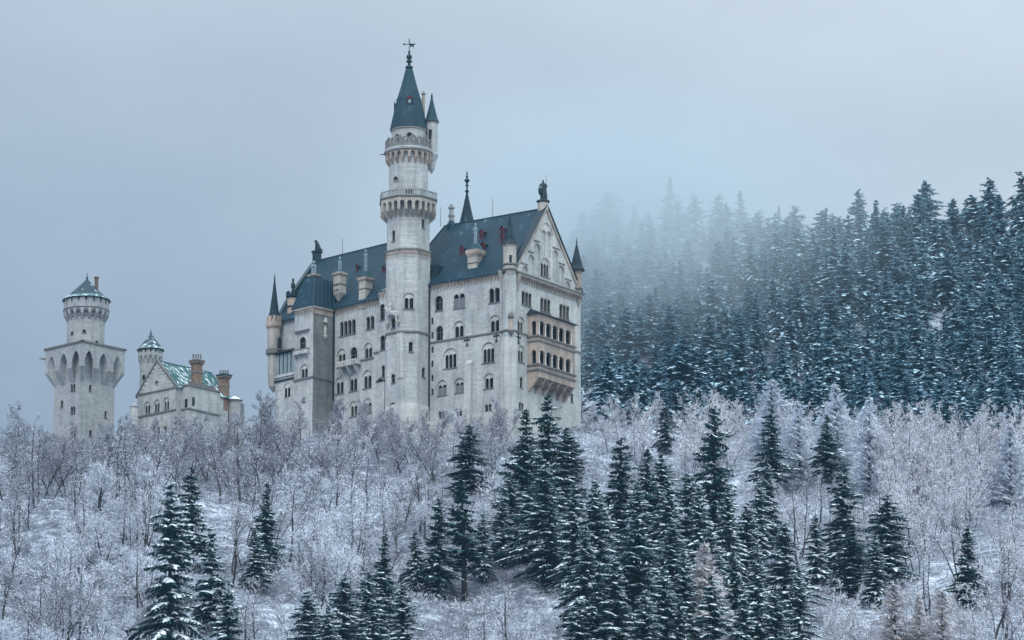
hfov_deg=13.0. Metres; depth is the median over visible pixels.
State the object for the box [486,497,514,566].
spruce tree
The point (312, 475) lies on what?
bare tree
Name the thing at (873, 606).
bare tree
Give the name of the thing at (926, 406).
bare tree
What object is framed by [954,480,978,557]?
bare tree
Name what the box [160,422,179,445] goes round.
bare tree
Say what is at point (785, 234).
fir tree
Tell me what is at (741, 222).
fir tree
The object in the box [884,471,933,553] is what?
bare tree
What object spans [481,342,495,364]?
window
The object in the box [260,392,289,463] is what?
bare tree
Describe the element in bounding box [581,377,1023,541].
undergrowth
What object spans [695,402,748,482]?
bare tree
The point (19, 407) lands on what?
bare tree
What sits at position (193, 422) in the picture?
bare tree
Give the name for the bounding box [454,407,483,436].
bare tree
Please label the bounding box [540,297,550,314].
window
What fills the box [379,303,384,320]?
window
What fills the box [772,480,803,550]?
bare tree
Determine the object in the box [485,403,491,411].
window
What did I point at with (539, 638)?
bare tree
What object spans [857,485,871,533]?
bare tree
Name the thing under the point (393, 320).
window
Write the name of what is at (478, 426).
bare tree
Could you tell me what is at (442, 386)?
window
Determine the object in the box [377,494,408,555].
bare tree
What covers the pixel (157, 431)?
bare tree
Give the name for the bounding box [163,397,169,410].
window
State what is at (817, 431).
bare tree
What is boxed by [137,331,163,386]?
round turret
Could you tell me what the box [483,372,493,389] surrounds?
window
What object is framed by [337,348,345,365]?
window
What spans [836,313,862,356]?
fir tree
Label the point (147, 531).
bare tree
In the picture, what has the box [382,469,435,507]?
bare tree
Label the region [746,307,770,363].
fir tree
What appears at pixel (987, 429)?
bare tree
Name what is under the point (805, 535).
bare tree
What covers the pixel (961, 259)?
fir tree
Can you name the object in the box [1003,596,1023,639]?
bare tree
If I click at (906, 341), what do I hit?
fir tree
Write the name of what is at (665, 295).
fir tree
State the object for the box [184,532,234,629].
spruce tree
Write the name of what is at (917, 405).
bare tree
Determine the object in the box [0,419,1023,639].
undergrowth
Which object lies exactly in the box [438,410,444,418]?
window
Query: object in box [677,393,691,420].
bare tree
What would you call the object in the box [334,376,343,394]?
window
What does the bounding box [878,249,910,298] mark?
fir tree
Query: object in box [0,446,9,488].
bare tree
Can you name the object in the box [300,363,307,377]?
window
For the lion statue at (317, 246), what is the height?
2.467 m
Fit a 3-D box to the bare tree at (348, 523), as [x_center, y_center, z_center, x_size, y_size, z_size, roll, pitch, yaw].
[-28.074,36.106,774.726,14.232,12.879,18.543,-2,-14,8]
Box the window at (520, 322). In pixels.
[517,316,523,332]
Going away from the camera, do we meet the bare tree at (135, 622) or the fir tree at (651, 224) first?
the bare tree at (135, 622)
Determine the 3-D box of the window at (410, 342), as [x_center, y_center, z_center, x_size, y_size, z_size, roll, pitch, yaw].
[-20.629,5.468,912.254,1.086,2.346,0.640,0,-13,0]
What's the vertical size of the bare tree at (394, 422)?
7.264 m
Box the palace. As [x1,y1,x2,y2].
[266,172,584,441]
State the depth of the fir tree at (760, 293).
1156.16 m
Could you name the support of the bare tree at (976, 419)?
on the ground
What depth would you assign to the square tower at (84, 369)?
977.54 m
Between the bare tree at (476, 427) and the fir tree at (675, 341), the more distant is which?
the fir tree at (675, 341)
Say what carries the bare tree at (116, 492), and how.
on the ground
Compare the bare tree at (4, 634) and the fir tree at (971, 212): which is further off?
the fir tree at (971, 212)
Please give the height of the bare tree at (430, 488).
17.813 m
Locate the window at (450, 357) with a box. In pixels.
[443,347,457,369]
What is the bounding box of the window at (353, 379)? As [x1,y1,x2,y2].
[348,372,357,392]
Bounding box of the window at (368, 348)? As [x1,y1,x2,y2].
[363,342,372,360]
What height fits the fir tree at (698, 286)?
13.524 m
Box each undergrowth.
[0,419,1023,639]
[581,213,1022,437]
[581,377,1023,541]
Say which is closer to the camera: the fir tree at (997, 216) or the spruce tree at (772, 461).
the spruce tree at (772, 461)
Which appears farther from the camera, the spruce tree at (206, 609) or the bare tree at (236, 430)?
the bare tree at (236, 430)
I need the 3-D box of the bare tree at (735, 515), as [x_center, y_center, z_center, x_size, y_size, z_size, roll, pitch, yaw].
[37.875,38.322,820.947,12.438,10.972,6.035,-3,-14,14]
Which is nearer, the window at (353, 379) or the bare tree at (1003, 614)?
the bare tree at (1003, 614)
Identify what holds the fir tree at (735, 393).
on the ground
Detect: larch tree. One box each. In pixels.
[670,541,738,639]
[737,379,794,457]
[777,399,815,478]
[810,383,858,476]
[846,396,891,495]
[868,581,915,639]
[905,593,936,639]
[919,588,960,639]
[977,424,1023,510]
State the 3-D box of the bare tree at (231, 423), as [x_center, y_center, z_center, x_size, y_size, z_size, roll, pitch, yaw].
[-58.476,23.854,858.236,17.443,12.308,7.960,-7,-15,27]
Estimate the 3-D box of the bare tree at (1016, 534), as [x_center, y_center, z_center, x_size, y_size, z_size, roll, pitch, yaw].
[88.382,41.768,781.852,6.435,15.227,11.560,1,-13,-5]
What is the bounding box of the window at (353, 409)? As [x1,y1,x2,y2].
[349,400,357,417]
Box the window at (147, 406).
[144,401,150,414]
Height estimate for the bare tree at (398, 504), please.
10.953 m
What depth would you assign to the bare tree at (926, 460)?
909.18 m
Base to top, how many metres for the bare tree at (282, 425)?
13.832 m
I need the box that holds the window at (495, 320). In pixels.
[489,314,499,331]
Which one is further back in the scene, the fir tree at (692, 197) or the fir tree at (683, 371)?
the fir tree at (692, 197)
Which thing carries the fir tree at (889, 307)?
on the ground
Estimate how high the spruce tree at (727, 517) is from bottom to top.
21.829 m
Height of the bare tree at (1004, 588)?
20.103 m
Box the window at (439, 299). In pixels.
[434,295,442,311]
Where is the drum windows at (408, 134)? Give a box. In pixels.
[393,132,413,193]
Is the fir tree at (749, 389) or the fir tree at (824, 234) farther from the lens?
the fir tree at (824, 234)
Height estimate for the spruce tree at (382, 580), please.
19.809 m
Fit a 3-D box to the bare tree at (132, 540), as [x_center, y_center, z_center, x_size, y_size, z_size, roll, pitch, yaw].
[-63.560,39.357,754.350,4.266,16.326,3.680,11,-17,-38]
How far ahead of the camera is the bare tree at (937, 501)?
844.34 m
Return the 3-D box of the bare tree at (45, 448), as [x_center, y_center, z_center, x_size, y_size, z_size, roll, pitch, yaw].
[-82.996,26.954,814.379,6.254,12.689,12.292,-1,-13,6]
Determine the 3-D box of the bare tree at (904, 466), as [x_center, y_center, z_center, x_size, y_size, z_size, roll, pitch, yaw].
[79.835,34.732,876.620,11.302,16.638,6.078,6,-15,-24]
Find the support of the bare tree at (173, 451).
on the ground
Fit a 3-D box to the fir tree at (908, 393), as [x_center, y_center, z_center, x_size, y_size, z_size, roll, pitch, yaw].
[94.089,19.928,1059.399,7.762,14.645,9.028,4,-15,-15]
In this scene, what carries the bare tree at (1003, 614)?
on the ground
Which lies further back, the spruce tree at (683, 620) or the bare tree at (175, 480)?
the bare tree at (175, 480)
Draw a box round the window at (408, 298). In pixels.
[403,292,414,309]
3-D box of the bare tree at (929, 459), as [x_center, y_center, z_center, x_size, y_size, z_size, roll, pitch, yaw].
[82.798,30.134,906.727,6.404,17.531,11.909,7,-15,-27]
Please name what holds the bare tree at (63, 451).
on the ground
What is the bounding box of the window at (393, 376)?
[390,373,395,383]
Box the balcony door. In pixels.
[350,346,357,363]
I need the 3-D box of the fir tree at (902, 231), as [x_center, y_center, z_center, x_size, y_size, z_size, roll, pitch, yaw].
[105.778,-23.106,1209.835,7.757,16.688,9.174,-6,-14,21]
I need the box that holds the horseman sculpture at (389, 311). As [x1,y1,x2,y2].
[384,302,399,327]
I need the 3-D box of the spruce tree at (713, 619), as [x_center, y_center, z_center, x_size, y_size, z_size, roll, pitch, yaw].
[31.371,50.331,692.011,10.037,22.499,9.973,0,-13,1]
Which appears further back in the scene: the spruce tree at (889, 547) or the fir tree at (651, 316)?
the fir tree at (651, 316)
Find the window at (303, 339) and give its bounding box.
[299,336,305,348]
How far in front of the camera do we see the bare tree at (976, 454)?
907.48 m
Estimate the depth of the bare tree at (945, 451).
927.35 m
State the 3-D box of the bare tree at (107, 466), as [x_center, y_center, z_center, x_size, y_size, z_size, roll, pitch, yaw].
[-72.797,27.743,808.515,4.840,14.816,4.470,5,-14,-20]
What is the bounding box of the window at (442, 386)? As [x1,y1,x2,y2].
[436,379,447,396]
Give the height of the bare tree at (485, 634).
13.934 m
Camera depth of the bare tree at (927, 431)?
914.32 m
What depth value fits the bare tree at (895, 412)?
961.18 m
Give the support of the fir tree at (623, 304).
on the ground
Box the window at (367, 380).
[362,369,371,389]
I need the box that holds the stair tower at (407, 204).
[379,38,438,440]
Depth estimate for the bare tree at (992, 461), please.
906.97 m
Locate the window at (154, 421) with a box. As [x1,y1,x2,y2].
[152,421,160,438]
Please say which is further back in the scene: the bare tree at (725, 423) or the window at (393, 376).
the bare tree at (725, 423)
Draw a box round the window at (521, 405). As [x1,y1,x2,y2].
[518,402,523,411]
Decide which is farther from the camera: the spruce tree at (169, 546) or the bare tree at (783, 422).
the bare tree at (783, 422)
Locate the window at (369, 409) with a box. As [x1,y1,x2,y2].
[362,398,371,413]
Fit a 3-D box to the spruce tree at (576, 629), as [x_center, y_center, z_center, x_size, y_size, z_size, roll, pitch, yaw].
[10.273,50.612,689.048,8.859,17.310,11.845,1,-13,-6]
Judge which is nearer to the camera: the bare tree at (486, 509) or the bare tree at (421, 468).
the bare tree at (486, 509)
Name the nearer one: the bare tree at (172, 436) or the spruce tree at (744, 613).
the spruce tree at (744, 613)
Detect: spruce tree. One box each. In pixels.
[124,482,204,639]
[165,467,215,573]
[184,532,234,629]
[209,588,244,639]
[237,528,278,591]
[249,481,287,572]
[286,590,327,639]
[306,576,371,639]
[315,604,341,639]
[348,572,393,639]
[361,599,390,639]
[362,533,399,636]
[382,581,427,639]
[396,530,438,591]
[412,498,469,598]
[440,476,489,601]
[441,424,493,493]
[466,513,497,581]
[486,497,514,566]
[488,407,557,526]
[488,464,589,581]
[489,469,533,564]
[523,496,567,591]
[527,393,574,515]
[534,427,590,509]
[545,484,587,599]
[551,479,618,619]
[552,525,606,638]
[562,597,594,639]
[581,498,629,595]
[585,564,613,639]
[591,554,642,639]
[596,436,652,545]
[596,513,673,639]
[609,599,633,639]
[615,481,655,586]
[616,448,677,565]
[623,587,664,639]
[648,522,727,639]
[648,566,687,639]
[649,454,690,552]
[649,484,685,583]
[650,404,679,453]
[663,472,716,571]
[664,597,691,639]
[667,551,705,639]
[674,483,728,585]
[680,405,745,558]
[688,528,731,615]
[693,575,735,639]
[715,483,751,590]
[721,550,744,639]
[723,503,773,587]
[728,594,755,639]
[731,545,779,639]
[745,408,803,492]
[747,521,833,618]
[748,481,776,562]
[751,463,782,550]
[756,586,800,639]
[778,567,823,639]
[800,514,834,591]
[806,415,852,483]
[817,463,880,578]
[824,526,878,597]
[855,494,922,585]
[855,535,888,608]
[943,526,993,610]
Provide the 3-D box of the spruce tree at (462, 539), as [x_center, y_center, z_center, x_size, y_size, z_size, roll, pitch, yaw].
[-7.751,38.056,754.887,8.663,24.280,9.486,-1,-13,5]
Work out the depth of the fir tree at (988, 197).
1237.46 m
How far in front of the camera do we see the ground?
793.94 m
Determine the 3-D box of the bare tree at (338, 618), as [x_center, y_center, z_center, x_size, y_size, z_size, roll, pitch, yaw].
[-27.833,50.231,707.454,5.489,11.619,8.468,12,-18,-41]
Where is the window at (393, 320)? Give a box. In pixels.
[390,317,395,329]
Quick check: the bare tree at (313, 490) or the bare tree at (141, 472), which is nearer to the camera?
the bare tree at (313, 490)
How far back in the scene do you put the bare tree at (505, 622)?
699.24 m
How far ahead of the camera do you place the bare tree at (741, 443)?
966.08 m
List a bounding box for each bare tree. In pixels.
[0,400,35,475]
[0,417,72,470]
[0,426,21,481]
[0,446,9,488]
[0,449,15,500]
[0,457,49,527]
[0,474,30,562]
[0,498,12,566]
[0,532,28,620]
[0,546,30,604]
[0,559,130,639]
[0,565,110,639]
[0,615,26,639]
[1,418,28,481]
[1,430,49,491]
[2,497,28,583]
[6,440,61,487]
[7,580,95,639]
[17,413,40,508]
[19,593,41,639]
[20,436,67,484]
[22,566,50,639]
[23,533,96,592]
[25,433,93,497]
[29,432,43,501]
[31,609,125,639]
[33,427,53,488]
[34,566,86,631]
[36,439,72,496]
[38,430,66,486]
[39,435,74,497]
[45,529,88,569]
[50,432,106,489]
[50,433,74,461]
[53,495,127,547]
[57,432,116,490]
[58,543,78,627]
[59,571,107,639]
[60,505,100,547]
[64,457,85,527]
[64,498,88,567]
[65,433,151,484]
[66,486,97,578]
[69,419,83,470]
[70,564,109,632]
[71,514,127,571]
[71,553,88,639]
[72,586,148,639]
[72,589,115,637]
[75,434,92,495]
[76,458,121,513]
[76,555,124,622]
[77,429,101,460]
[88,585,199,639]
[90,423,147,490]
[90,535,202,599]
[92,424,114,454]
[94,426,174,488]
[94,430,156,493]
[97,423,128,446]
[98,434,120,507]
[101,415,129,466]
[103,432,142,483]
[106,480,157,550]
[106,498,145,540]
[107,420,196,487]
[107,422,130,501]
[110,543,139,604]
[111,460,132,501]
[111,555,185,607]
[115,414,147,458]
[116,432,134,498]
[117,472,140,560]
[118,420,140,451]
[119,537,145,618]
[121,505,149,558]
[123,421,152,454]
[123,456,140,512]
[124,507,143,586]
[127,453,163,492]
[128,416,169,451]
[129,479,162,562]
[136,470,168,521]
[138,498,211,542]
[139,470,160,533]
[141,435,188,477]
[141,458,177,545]
[142,430,171,510]
[142,436,199,490]
[143,416,163,441]
[146,442,186,510]
[150,500,199,537]
[154,426,201,497]
[154,434,186,490]
[156,418,190,475]
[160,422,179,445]
[166,411,240,464]
[167,422,228,484]
[174,412,211,483]
[186,413,210,477]
[188,414,202,467]
[195,434,240,487]
[201,433,226,502]
[202,417,231,480]
[210,577,257,639]
[214,421,274,504]
[220,476,250,574]
[222,500,246,588]
[223,498,291,565]
[224,444,262,497]
[225,411,247,450]
[225,414,250,500]
[228,487,308,542]
[229,579,265,639]
[236,447,277,545]
[246,399,282,463]
[247,389,286,479]
[247,405,289,461]
[248,418,294,473]
[251,399,294,472]
[253,464,325,536]
[257,604,337,639]
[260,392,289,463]
[261,423,305,493]
[261,472,288,559]
[265,446,294,479]
[271,461,332,511]
[273,432,358,491]
[276,529,363,602]
[276,602,364,639]
[278,474,306,566]
[279,582,364,636]
[283,529,327,609]
[284,395,309,446]
[288,504,335,544]
[289,523,305,593]
[291,436,360,481]
[292,417,324,498]
[293,539,371,601]
[294,465,365,517]
[303,433,335,496]
[304,527,346,584]
[309,533,330,592]
[310,588,330,627]
[311,424,358,465]
[313,397,343,435]
[314,423,336,469]
[317,537,337,609]
[320,492,388,557]
[321,506,354,543]
[322,570,343,622]
[323,603,357,634]
[329,448,353,537]
[330,400,343,437]
[331,399,355,448]
[332,412,379,471]
[333,425,373,513]
[342,403,377,449]
[344,551,365,614]
[354,397,375,450]
[354,513,376,579]
[355,454,374,529]
[358,410,383,462]
[359,531,391,602]
[361,448,416,494]
[363,481,406,532]
[369,409,383,434]
[373,411,390,446]
[373,413,404,435]
[375,493,394,550]
[375,513,415,577]
[377,406,407,454]
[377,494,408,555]
[378,409,406,469]
[378,416,421,462]
[380,428,404,473]
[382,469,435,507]
[384,435,415,480]
[395,452,444,523]
[399,417,444,483]
[405,458,430,532]
[410,495,434,537]
[413,405,436,446]
[417,412,464,443]
[419,411,454,465]
[419,463,436,521]
[423,433,456,491]
[426,484,454,572]
[430,475,447,546]
[440,408,465,464]
[447,411,487,438]
[451,409,492,454]
[452,420,506,473]
[452,612,482,639]
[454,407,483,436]
[459,450,517,486]
[468,500,497,545]
[470,433,514,469]
[470,598,492,639]
[471,461,543,514]
[473,476,499,542]
[477,595,559,639]
[479,422,543,493]
[486,569,514,639]
[486,612,518,639]
[487,407,509,450]
[488,395,508,444]
[488,406,501,438]
[496,408,524,456]
[496,606,548,639]
[503,617,563,639]
[517,626,561,639]
[578,402,595,430]
[587,399,613,456]
[600,396,628,427]
[604,396,654,451]
[613,394,630,423]
[623,392,659,466]
[628,394,640,419]
[639,392,663,433]
[669,413,710,474]
[671,385,720,459]
[671,389,734,467]
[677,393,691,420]
[685,417,703,471]
[686,403,729,471]
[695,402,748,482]
[696,512,744,531]
[698,394,742,439]
[707,396,743,432]
[711,392,739,465]
[714,394,745,441]
[716,417,755,473]
[732,401,755,436]
[745,398,763,430]
[755,397,790,439]
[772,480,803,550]
[776,397,816,463]
[779,479,809,570]
[783,400,794,443]
[783,401,822,457]
[788,405,817,426]
[795,473,828,558]
[805,401,840,468]
[811,466,831,525]
[811,578,865,639]
[821,598,882,639]
[823,407,860,454]
[824,484,837,546]
[825,496,869,548]
[843,412,860,446]
[844,408,860,448]
[844,486,910,557]
[854,404,894,456]
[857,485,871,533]
[864,473,886,527]
[865,403,934,487]
[865,445,932,546]
[868,434,925,499]
[869,410,919,484]
[876,408,906,471]
[876,409,900,476]
[883,416,923,472]
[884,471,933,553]
[885,400,939,449]
[887,450,947,540]
[889,400,904,470]
[890,482,948,558]
[890,483,949,576]
[892,422,931,494]
[893,401,922,461]
[894,416,919,489]
[895,459,943,524]
[896,579,912,638]
[897,414,959,484]
[898,441,924,507]
[898,454,963,542]
[899,425,921,493]
[902,433,947,498]
[902,576,965,638]
[904,429,957,485]
[904,473,929,551]
[904,478,937,549]
[908,401,952,486]
[908,554,936,623]
[913,427,939,503]
[916,492,963,581]
[917,548,934,621]
[921,411,954,475]
[922,473,976,543]
[923,399,956,464]
[925,406,964,471]
[927,421,981,510]
[932,459,986,528]
[932,465,952,529]
[939,452,976,526]
[942,486,972,571]
[946,425,976,485]
[948,583,996,639]
[949,402,973,457]
[950,445,993,533]
[952,416,998,473]
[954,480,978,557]
[957,411,987,492]
[958,426,1004,491]
[963,442,994,509]
[963,445,979,522]
[964,416,992,474]
[965,398,991,444]
[965,422,1021,501]
[969,424,987,494]
[969,547,1023,639]
[975,411,996,444]
[975,429,1004,490]
[975,489,1023,562]
[976,410,1023,455]
[978,431,1003,488]
[982,404,1009,485]
[983,411,1011,484]
[986,450,1008,506]
[987,496,1023,579]
[992,515,1016,618]
[992,523,1023,602]
[993,528,1022,609]
[995,528,1023,634]
[995,560,1020,639]
[997,402,1023,463]
[997,527,1023,638]
[997,549,1023,585]
[999,535,1022,602]
[1003,514,1023,591]
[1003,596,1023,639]
[1010,409,1023,457]
[1014,457,1023,492]
[1015,399,1023,442]
[1018,417,1023,491]
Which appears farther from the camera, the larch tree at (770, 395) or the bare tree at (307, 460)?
the larch tree at (770, 395)
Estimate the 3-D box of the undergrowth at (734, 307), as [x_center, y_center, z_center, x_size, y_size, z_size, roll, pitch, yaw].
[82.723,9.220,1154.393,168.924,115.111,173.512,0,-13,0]
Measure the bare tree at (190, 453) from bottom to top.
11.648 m
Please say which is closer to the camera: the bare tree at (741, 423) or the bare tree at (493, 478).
the bare tree at (493, 478)
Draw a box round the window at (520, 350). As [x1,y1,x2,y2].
[518,345,524,363]
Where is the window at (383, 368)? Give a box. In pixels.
[381,364,384,377]
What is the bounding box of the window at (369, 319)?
[365,315,374,330]
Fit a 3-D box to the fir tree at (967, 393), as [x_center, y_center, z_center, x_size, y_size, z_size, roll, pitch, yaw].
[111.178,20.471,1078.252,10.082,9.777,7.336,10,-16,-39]
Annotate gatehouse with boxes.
[129,354,243,460]
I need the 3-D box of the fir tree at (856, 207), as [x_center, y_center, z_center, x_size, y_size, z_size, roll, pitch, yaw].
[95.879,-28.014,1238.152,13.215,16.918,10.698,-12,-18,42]
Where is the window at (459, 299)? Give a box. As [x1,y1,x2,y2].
[453,293,465,309]
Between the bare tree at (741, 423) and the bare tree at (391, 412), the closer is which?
the bare tree at (391, 412)
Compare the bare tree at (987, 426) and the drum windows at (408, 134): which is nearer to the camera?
the drum windows at (408, 134)
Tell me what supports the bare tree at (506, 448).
on the ground
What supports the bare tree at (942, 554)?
on the ground
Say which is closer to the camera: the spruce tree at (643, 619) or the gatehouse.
the spruce tree at (643, 619)
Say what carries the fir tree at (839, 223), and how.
on the ground
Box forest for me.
[569,196,1023,446]
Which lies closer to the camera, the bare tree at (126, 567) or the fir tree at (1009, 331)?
the bare tree at (126, 567)
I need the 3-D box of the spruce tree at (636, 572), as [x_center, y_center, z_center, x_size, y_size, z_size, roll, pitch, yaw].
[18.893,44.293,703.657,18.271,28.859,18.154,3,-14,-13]
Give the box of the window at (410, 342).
[408,341,412,351]
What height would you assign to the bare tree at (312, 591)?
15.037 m
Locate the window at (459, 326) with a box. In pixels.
[453,320,464,337]
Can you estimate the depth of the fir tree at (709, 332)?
1112.36 m
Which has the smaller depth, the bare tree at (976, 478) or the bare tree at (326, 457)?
the bare tree at (326, 457)
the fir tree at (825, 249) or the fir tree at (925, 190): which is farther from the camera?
the fir tree at (925, 190)
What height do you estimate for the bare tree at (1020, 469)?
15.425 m
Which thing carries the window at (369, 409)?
in the palace
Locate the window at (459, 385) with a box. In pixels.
[454,377,463,393]
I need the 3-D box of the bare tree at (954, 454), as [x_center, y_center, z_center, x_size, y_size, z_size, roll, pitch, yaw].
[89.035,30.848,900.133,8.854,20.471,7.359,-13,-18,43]
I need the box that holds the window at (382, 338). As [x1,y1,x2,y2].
[380,335,384,350]
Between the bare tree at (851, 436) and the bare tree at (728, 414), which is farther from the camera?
the bare tree at (728, 414)
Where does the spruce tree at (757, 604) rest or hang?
on the ground
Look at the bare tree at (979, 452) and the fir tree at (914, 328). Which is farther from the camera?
the fir tree at (914, 328)
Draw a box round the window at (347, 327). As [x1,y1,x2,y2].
[339,318,355,337]
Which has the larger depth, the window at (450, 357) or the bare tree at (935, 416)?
the bare tree at (935, 416)
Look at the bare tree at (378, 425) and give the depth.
870.24 m
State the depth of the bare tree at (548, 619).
705.96 m
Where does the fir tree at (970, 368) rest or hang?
on the ground
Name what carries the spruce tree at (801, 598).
on the ground
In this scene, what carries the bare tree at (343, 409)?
on the ground
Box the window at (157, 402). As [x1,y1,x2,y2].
[153,399,159,412]
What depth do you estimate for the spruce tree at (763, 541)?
827.82 m
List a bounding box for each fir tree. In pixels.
[564,232,575,262]
[565,229,579,250]
[571,210,594,251]
[573,191,627,239]
[580,254,595,308]
[580,269,615,321]
[581,241,614,284]
[581,309,615,357]
[582,341,617,375]
[582,364,604,400]
[583,356,632,418]
[587,247,608,288]
[591,347,604,378]
[602,292,634,327]
[614,307,645,365]
[615,299,631,329]
[617,259,635,286]
[620,377,654,406]
[623,204,639,233]
[623,245,634,268]
[628,347,644,379]
[629,225,663,275]
[632,365,654,396]
[635,295,663,344]
[644,309,698,354]
[647,305,689,364]
[648,219,660,256]
[649,330,678,377]
[652,287,660,315]
[656,177,680,234]
[657,280,676,307]
[659,263,687,295]
[660,333,706,395]
[663,202,693,241]
[665,380,690,426]
[670,261,697,308]
[672,287,696,323]
[674,238,708,285]
[678,315,694,345]
[684,194,703,228]
[687,266,706,303]
[693,348,713,386]
[695,315,725,367]
[697,280,728,328]
[701,193,734,229]
[702,227,720,262]
[706,240,740,298]
[713,203,742,244]
[717,228,738,283]
[719,376,749,422]
[720,312,755,368]
[720,326,756,379]
[729,191,751,234]
[733,243,764,294]
[736,283,771,322]
[736,298,772,332]
[737,376,754,404]
[741,209,773,244]
[743,294,776,343]
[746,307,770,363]
[754,244,768,267]
[756,256,782,300]
[756,289,770,316]
[756,368,788,415]
[758,350,796,398]
[767,337,801,373]
[769,206,782,231]
[770,218,793,249]
[770,353,795,382]
[779,223,813,264]
[779,251,804,279]
[780,275,812,322]
[780,283,813,338]
[783,205,815,237]
[790,375,825,424]
[792,261,814,290]
[795,307,829,344]
[802,240,825,271]
[805,341,848,393]
[807,209,840,247]
[807,320,853,373]
[808,208,831,267]
[812,293,842,320]
[813,227,850,298]
[816,246,830,283]
[820,288,856,341]
[828,213,844,232]
[828,242,865,320]
[831,216,852,243]
[833,362,853,398]
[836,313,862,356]
[839,245,859,275]
[840,334,862,363]
[843,394,855,419]
[846,189,870,237]
[848,374,880,407]
[849,252,881,291]
[849,359,880,415]
[853,281,874,309]
[856,214,877,250]
[860,266,908,331]
[864,222,905,277]
[867,199,893,263]
[867,353,889,398]
[867,354,875,376]
[872,306,888,348]
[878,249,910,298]
[879,207,889,225]
[881,257,909,288]
[882,333,917,386]
[883,360,923,411]
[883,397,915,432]
[884,374,896,404]
[888,208,902,241]
[889,202,908,225]
[893,205,914,256]
[894,271,940,317]
[895,374,921,412]
[897,283,927,336]
[897,315,929,356]
[899,326,918,365]
[901,226,932,273]
[909,194,936,231]
[910,389,938,424]
[912,180,946,225]
[912,195,939,231]
[913,254,933,298]
[913,330,946,373]
[915,219,942,270]
[917,332,946,384]
[923,252,964,312]
[928,374,957,419]
[931,394,964,437]
[935,313,951,341]
[939,330,962,362]
[942,198,969,239]
[942,289,985,347]
[944,254,965,279]
[948,267,976,298]
[949,314,984,377]
[954,279,981,313]
[957,245,969,275]
[958,200,968,223]
[959,330,988,386]
[960,195,988,233]
[961,386,983,414]
[963,235,977,265]
[969,249,995,285]
[969,374,990,414]
[972,206,989,245]
[977,177,1010,216]
[981,194,1012,250]
[981,283,1008,335]
[983,280,1004,313]
[984,230,1002,270]
[984,265,1004,297]
[988,308,1023,373]
[989,237,1021,279]
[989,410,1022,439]
[991,372,1019,428]
[993,339,1023,382]
[994,346,1023,405]
[996,312,1021,360]
[1002,171,1023,220]
[1007,199,1023,240]
[1007,249,1023,294]
[1011,275,1023,314]
[1012,389,1023,405]
[1015,304,1023,354]
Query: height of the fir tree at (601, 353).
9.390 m
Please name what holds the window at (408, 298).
in the stair tower at (407, 204)
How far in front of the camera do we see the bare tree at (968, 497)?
874.32 m
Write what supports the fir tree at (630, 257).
on the ground
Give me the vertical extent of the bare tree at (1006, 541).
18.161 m
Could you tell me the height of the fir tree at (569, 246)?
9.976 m
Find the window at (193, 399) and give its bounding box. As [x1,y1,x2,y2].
[185,397,194,407]
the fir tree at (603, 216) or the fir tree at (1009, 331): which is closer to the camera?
the fir tree at (1009, 331)
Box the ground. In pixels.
[0,218,1023,639]
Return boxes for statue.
[314,240,322,250]
[538,180,547,198]
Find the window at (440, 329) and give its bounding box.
[435,325,443,340]
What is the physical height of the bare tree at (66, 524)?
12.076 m
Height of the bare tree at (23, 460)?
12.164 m
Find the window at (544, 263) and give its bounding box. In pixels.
[540,257,550,278]
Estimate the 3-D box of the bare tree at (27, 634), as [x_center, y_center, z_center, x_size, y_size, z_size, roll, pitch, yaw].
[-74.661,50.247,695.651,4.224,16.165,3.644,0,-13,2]
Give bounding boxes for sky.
[0,0,1023,463]
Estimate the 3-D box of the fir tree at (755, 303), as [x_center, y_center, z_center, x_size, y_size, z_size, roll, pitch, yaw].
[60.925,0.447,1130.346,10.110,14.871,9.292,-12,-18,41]
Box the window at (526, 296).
[521,290,532,307]
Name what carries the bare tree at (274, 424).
on the ground
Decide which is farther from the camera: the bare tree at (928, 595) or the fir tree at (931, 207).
the fir tree at (931, 207)
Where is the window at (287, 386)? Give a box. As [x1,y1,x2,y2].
[283,382,291,397]
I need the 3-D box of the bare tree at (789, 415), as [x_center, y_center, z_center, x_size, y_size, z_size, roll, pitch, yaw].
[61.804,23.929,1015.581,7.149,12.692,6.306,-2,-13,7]
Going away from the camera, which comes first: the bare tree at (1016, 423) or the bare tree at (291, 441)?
the bare tree at (291, 441)
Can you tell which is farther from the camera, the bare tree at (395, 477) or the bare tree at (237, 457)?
the bare tree at (237, 457)
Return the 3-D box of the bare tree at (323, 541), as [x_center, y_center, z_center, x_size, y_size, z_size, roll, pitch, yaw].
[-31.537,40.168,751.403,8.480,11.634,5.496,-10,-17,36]
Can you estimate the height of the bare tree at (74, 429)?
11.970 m
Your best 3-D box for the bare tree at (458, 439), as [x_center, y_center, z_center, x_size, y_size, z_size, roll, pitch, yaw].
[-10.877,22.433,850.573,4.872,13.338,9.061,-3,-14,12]
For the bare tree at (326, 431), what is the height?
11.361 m
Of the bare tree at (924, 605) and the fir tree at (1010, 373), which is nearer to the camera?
the bare tree at (924, 605)
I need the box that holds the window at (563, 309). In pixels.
[559,303,569,321]
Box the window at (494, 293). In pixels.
[488,287,499,303]
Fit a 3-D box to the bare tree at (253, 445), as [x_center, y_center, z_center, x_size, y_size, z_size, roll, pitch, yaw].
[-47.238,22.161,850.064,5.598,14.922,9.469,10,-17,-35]
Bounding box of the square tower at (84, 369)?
[39,276,126,462]
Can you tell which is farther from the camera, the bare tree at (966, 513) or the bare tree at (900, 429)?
the bare tree at (900, 429)
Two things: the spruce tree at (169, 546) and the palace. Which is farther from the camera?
the palace
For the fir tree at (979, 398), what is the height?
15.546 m
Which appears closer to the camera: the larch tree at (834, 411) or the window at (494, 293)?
the window at (494, 293)

